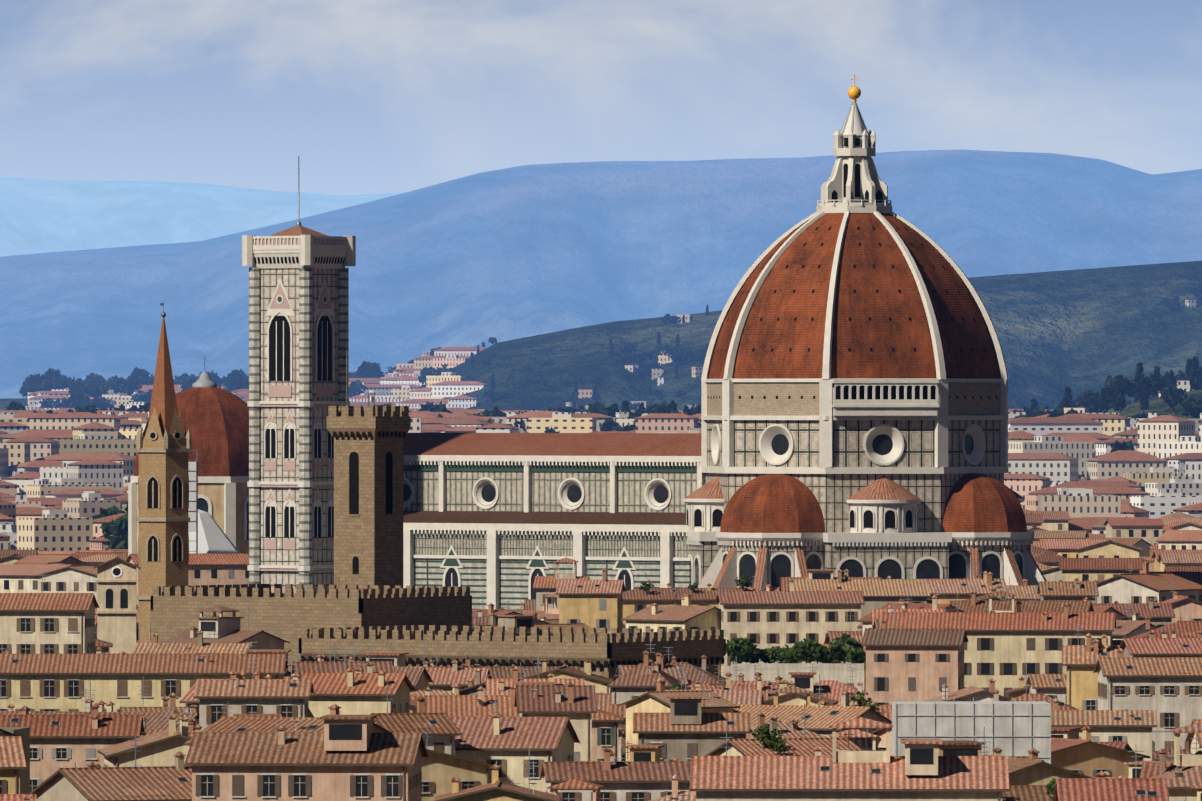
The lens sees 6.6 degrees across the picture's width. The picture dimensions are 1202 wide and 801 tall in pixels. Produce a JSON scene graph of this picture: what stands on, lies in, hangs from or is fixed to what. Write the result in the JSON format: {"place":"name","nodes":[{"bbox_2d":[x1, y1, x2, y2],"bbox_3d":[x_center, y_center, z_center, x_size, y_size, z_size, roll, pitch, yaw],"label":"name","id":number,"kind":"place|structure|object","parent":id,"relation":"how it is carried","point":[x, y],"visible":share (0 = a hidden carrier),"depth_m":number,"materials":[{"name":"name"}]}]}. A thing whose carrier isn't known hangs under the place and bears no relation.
{"place":"outdoors","nodes":[
{"label":"outdoors","id":0,"kind":"place"},
{"bbox_2d":[0,150,1201,418],"bbox_3d":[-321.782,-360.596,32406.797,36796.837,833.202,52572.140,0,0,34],"label":"terrain","id":1,"kind":"structure","parent":0,"point":[552,278],"depth_m":17514.60,"materials":[{"name":"blue plant"}]},
{"bbox_2d":[136,301,190,642],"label":"church spire tower","id":2,"kind":"structure","parent":1,"relation":"on","point":[163,444],"depth_m":1497.58,"materials":[{"name":"stone"}]},
{"bbox_2d":[128,356,248,555],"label":"domed chapel","id":3,"kind":"structure","parent":1,"relation":"on","point":[215,417],"depth_m":2138.08,"materials":[{"name":"paint"}]},
{"bbox_2d":[242,156,355,593],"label":"bell tower","id":4,"kind":"structure","parent":1,"relation":"on","point":[298,310],"depth_m":1925.67,"materials":[{"name":"stone"}]},
{"bbox_2d":[151,351,725,678],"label":"crenellated fortress palace","id":5,"kind":"structure","parent":1,"relation":"on","point":[368,597],"depth_m":1480.20,"materials":[{"name":"stone"}]},
{"bbox_2d":[88,505,865,766],"bbox_3d":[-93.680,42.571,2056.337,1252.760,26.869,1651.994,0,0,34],"label":"trees","id":6,"kind":"object","parent":1,"relation":"on","point":[844,647],"visible":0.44,"depth_m":1497.38,"materials":[{"name":"green plant"}]},
{"bbox_2d":[0,556,1050,793],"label":"buildings","id":7,"kind":"structure","parent":1,"relation":"on","point":[52,658],"depth_m":1198.73,"materials":[{"name":"paint"}]},
{"bbox_2d":[0,511,1201,800],"bbox_3d":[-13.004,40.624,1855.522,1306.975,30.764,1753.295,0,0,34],"label":"houses","id":8,"kind":"structure","parent":1,"relation":"on","point":[1096,635],"depth_m":1123.54,"materials":[{"name":"paint"}]},
{"bbox_2d":[95,575,1173,799],"bbox_3d":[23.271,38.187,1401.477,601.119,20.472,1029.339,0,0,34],"label":"roof plants","id":9,"kind":"object","parent":8,"relation":"on","point":[772,740],"visible":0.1,"depth_m":985.62,"materials":[{"name":"green plant"}]},
{"bbox_2d":[0,300,1201,550],"bbox_3d":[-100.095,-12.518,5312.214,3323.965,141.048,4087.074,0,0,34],"label":"city","id":10,"kind":"object","parent":1,"relation":"on","point":[62,472],"visible":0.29,"depth_m":3888.63,"materials":[{"name":"tile"}]},
{"bbox_2d":[5,286,1201,549],"bbox_3d":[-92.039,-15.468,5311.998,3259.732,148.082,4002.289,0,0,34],"label":"trees","id":11,"kind":"object","parent":1,"relation":"on","point":[1139,386],"visible":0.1,"depth_m":6475.28,"materials":[{"name":"green plant"}]},
{"bbox_2d":[403,74,1046,608],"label":"cathedral","id":12,"kind":"structure","parent":1,"relation":"on","point":[855,400],"depth_m":1882.12,"materials":[{"name":"stone"}]},
{"bbox_2d":[731,662,863,689],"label":"terrace wall","id":13,"kind":"structure","parent":1,"relation":"on","point":[841,672],"depth_m":1492.88,"materials":[{"name":"paint"}]},
{"bbox_2d":[0,0,1201,194],"label":"sky","id":14,"kind":"structure","parent":0,"point":[369,96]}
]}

